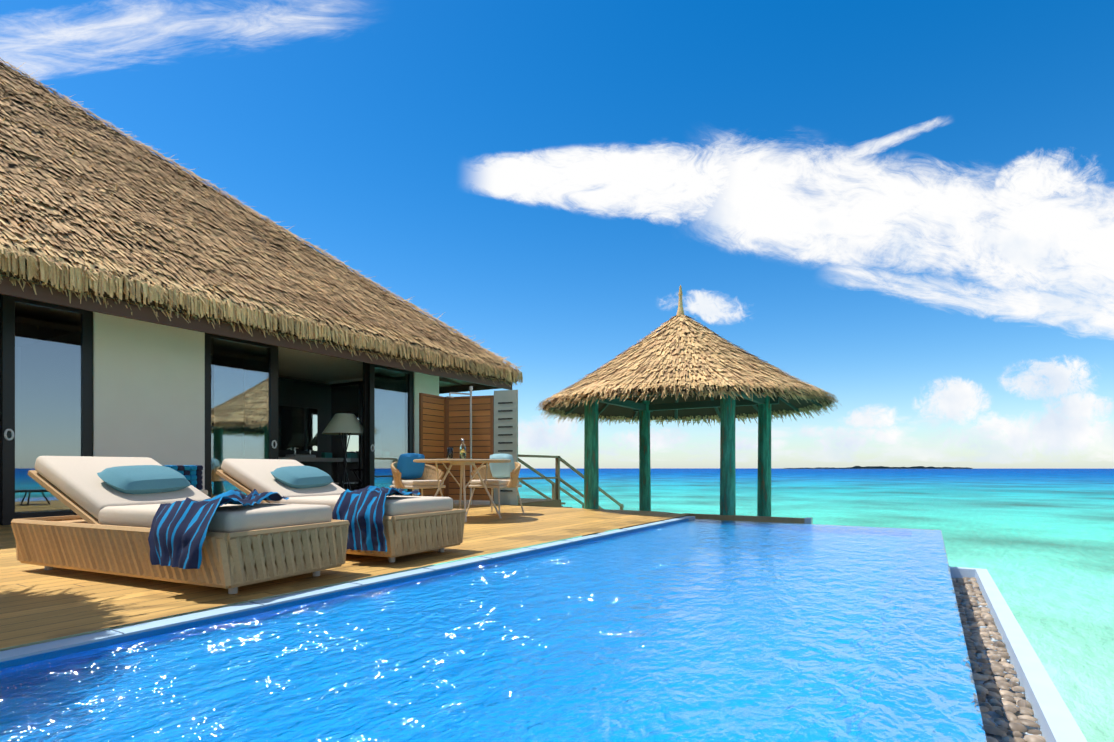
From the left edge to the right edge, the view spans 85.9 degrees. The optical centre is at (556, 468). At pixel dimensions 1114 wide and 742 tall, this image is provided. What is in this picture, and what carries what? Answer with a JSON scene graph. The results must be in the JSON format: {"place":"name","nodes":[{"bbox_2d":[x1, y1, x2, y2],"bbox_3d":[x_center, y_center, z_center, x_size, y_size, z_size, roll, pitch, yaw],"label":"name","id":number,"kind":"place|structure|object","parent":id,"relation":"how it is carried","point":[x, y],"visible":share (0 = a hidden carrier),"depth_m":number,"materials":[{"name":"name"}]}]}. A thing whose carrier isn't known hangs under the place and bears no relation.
{"place":"outdoors","nodes":[
{"label":"outdoors","id":0,"kind":"place"},
{"bbox_2d":[162,465,202,489],"bbox_3d":[-3.766,0.091,5.844,0.359,0.244,0.422,0,0,28],"label":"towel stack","id":1,"kind":"object","parent":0,"point":[192,474],"visible":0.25,"depth_m":5.86,"materials":[{"name":"blue fabric"}]},
{"bbox_2d":[93,312,438,495],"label":"villa walls","id":2,"kind":"structure","parent":0,"point":[148,389],"depth_m":8.27,"materials":[{"name":"white paint"}]},
{"bbox_2d":[0,294,413,525],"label":"villa door frames","id":3,"kind":"structure","parent":2,"relation":"in","point":[8,514],"depth_m":7.59,"materials":[{"name":"black metal"}]},
{"bbox_2d":[15,302,408,512],"bbox_3d":[-5.620,-0.702,8.253,0.070,2.500,9.620,0,0,32],"label":"window glass","id":4,"kind":"object","parent":3,"relation":"in","point":[48,381],"visible":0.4,"depth_m":7.54,"materials":[{"name":"clear glass"}]},
{"bbox_2d":[0,275,511,393],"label":"villa soffit","id":5,"kind":"structure","parent":2,"relation":"attached to","point":[452,381],"depth_m":7.96,"materials":[{"name":"brown wood"}]},
{"bbox_2d":[0,57,522,385],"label":"thatched roof","id":6,"kind":"structure","parent":2,"relation":"on","point":[91,205],"depth_m":9.04,"materials":[{"name":"beige wicker"}]},
{"bbox_2d":[0,498,689,648],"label":"deck","id":7,"kind":"structure","parent":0,"point":[39,603],"depth_m":3.51,"materials":[{"name":"brown wood"}]},
{"bbox_2d":[11,515,349,593],"bbox_3d":[-2.390,0.491,3.779,2.075,0.334,0.871,0,0,25],"label":"sunbed frame","id":8,"kind":"object","parent":7,"relation":"on","point":[232,562],"visible":0.77,"depth_m":3.37,"materials":[{"name":"beige wicker"}]},
{"bbox_2d":[27,456,331,532],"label":"sunbed cushions","id":9,"kind":"object","parent":8,"relation":"on","point":[129,491],"visible":0.83,"depth_m":3.70,"materials":[{"name":"white fabric"}]},
{"bbox_2d":[148,489,288,568],"bbox_3d":[-1.876,0.307,3.437,0.487,0.371,0.995,0,0,6],"label":"towel","id":10,"kind":"object","parent":9,"relation":"on","point":[177,534],"visible":1,"depth_m":3.06,"materials":[{"name":"blue fabric"}]},
{"bbox_2d":[332,509,465,561],"bbox_3d":[-1.821,0.491,4.855,2.134,0.334,1.036,0,0,32],"label":"sunbed frame","id":11,"kind":"object","parent":7,"relation":"on","point":[440,531],"visible":0.31,"depth_m":4.28,"materials":[{"name":"beige wicker"}]},
{"bbox_2d":[216,459,452,515],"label":"sunbed cushions","id":12,"kind":"object","parent":11,"relation":"on","point":[295,482],"visible":0.77,"depth_m":4.82,"materials":[{"name":"white fabric"}]},
{"bbox_2d":[332,485,420,551],"bbox_3d":[-1.257,0.340,4.354,0.672,0.422,0.692,0,0,32],"label":"towel","id":13,"kind":"object","parent":12,"relation":"on","point":[361,511],"visible":0.96,"depth_m":4.08,"materials":[{"name":"blue fabric"}]},
{"bbox_2d":[390,453,445,496],"bbox_3d":[-1.947,0.223,8.320,0.707,0.876,0.765,0,0,32],"label":"chair","id":14,"kind":"object","parent":7,"relation":"on","point":[408,472],"visible":0.96,"depth_m":8.31,"materials":[{"name":"beige wicker"}]},
{"bbox_2d":[446,386,472,504],"bbox_3d":[-1.737,-0.412,10.699,0.503,2.140,0.139,0,0,-27],"label":"shower pole","id":15,"kind":"object","parent":7,"relation":"on","point":[470,389],"visible":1,"depth_m":10.81,"materials":[{"name":"silver metal"}]},
{"bbox_2d":[413,459,510,521],"bbox_3d":[-1.226,0.275,7.776,1.250,0.778,1.250,0,0,32],"label":"dining table","id":16,"kind":"object","parent":7,"relation":"on","point":[462,462],"visible":0.94,"depth_m":7.63,"materials":[{"name":"brown wood"}]},
{"bbox_2d":[447,439,465,458],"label":"bottles","id":17,"kind":"object","parent":16,"relation":"on","point":[462,451],"visible":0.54,"depth_m":7.89,"materials":[{"name":"clear glass"}]},
{"bbox_2d":[419,390,517,504],"bbox_3d":[-1.611,-0.382,11.030,1.758,2.080,0.641,0,0,-6],"label":"privacy screen","id":18,"kind":"object","parent":7,"relation":"on","point":[444,423],"visible":0.62,"depth_m":11.03,"materials":[{"name":"brown wood"}]},
{"bbox_2d":[466,454,523,514],"bbox_3d":[-0.864,0.223,8.588,0.763,0.876,0.660,0,0,32],"label":"chair","id":19,"kind":"object","parent":7,"relation":"on","point":[502,475],"visible":0.92,"depth_m":8.58,"materials":[{"name":"beige wicker"}]},
{"bbox_2d":[518,454,623,536],"bbox_3d":[-0.079,0.922,13.535,1.170,2.372,4.938,0,0,32],"label":"deck railing","id":20,"kind":"object","parent":7,"relation":"on","point":[556,488],"visible":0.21,"depth_m":13.22,"materials":[{"name":"brown wood"}]},
{"bbox_2d":[0,516,694,668],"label":"pool edge","id":21,"kind":"object","parent":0,"point":[38,652],"visible":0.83,"depth_m":2.90,"materials":[{"name":"white stone"}]},
{"bbox_2d":[0,519,986,741],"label":"swimming pool","id":22,"kind":"structure","parent":21,"relation":"in","point":[733,631],"depth_m":2.20,"materials":[{"name":"blue liquid"}]},
{"bbox_2d":[0,566,847,741],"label":"pool sun glints","id":23,"kind":"object","parent":22,"relation":"on","point":[249,661],"visible":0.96,"depth_m":2.21,"materials":[{"name":"liquid"}]},
{"bbox_2d":[350,469,362,489],"bbox_3d":[-3.900,0.340,12.364,0.460,0.654,0.582,0,0,32],"label":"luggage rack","id":24,"kind":"object","parent":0,"point":[353,470],"visible":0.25,"depth_m":12.31,"materials":[{"name":"black"}]},
{"bbox_2d":[0,468,1113,741],"bbox_3d":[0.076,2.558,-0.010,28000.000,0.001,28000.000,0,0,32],"label":"sea water","id":25,"kind":"structure","parent":0,"point":[1038,544],"depth_m":30.54,"materials":[{"name":"teal liquid"}]},
{"bbox_2d":[548,356,827,535],"bbox_3d":[2.095,0.398,10.152,4.592,5.323,4.592,0,0,32],"label":"gazebo frame","id":26,"kind":"object","parent":25,"relation":"in","point":[725,414],"visible":0.23,"depth_m":10.39,"materials":[{"name":"teal wood"}]},
{"bbox_2d":[535,285,838,426],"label":"thatched gazebo roof","id":27,"kind":"structure","parent":26,"relation":"on","point":[671,353],"depth_m":8.90,"materials":[{"name":"beige wicker"}]},
{"bbox_2d":[683,513,812,523],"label":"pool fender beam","id":28,"kind":"structure","parent":26,"relation":"attached to","point":[807,520],"depth_m":8.29,"materials":[{"name":"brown wood"}]},
{"bbox_2d":[783,466,972,468],"bbox_3d":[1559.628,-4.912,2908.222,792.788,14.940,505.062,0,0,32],"label":"island","id":29,"kind":"structure","parent":25,"relation":"on","point":[883,467],"depth_m":2908.73,"materials":[{"name":"green plant"}]},
{"bbox_2d":[0,0,1113,468],"label":"sky","id":30,"kind":"structure","parent":0,"point":[902,209],"materials":[{"name":"blue"}]},
{"bbox_2d":[949,566,1086,741],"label":"pool trough walls","id":31,"kind":"structure","parent":0,"point":[1056,722],"depth_m":3.12,"materials":[{"name":"white concrete"}]},
{"bbox_2d":[952,577,1045,741],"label":"pool pebbles","id":32,"kind":"object","parent":31,"relation":"in","point":[1005,702],"visible":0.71,"depth_m":3.27,"materials":[{"name":"grey stone"}]},
{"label":"villa floor","id":33,"kind":"structure","parent":0,"visible":0},
{"bbox_2d":[278,377,343,483],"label":"interior wall","id":34,"kind":"structure","parent":33,"relation":"on","point":[304,413],"depth_m":14.05,"materials":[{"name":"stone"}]},
{"bbox_2d":[321,413,362,490],"bbox_3d":[-4.142,-0.200,11.690,0.860,1.723,0.860,0,0,32],"label":"floor lamp","id":35,"kind":"object","parent":33,"relation":"on","point":[344,424],"visible":0.94,"depth_m":11.50,"materials":[{"name":"white fabric"}]},
{"bbox_2d":[331,381,362,488],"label":"villa frames","id":36,"kind":"structure","parent":33,"relation":"on","point":[359,383],"depth_m":14.16,"materials":[{"name":"black metal"}]},
{"bbox_2d":[331,384,362,490],"bbox_3d":[-4.186,-0.727,13.894,3.300,2.670,0.001,0,0,32],"label":"villa glass","id":37,"kind":"object","parent":36,"relation":"in","point":[344,399],"depth_m":14.43,"materials":[{"name":"glass"}]}
]}

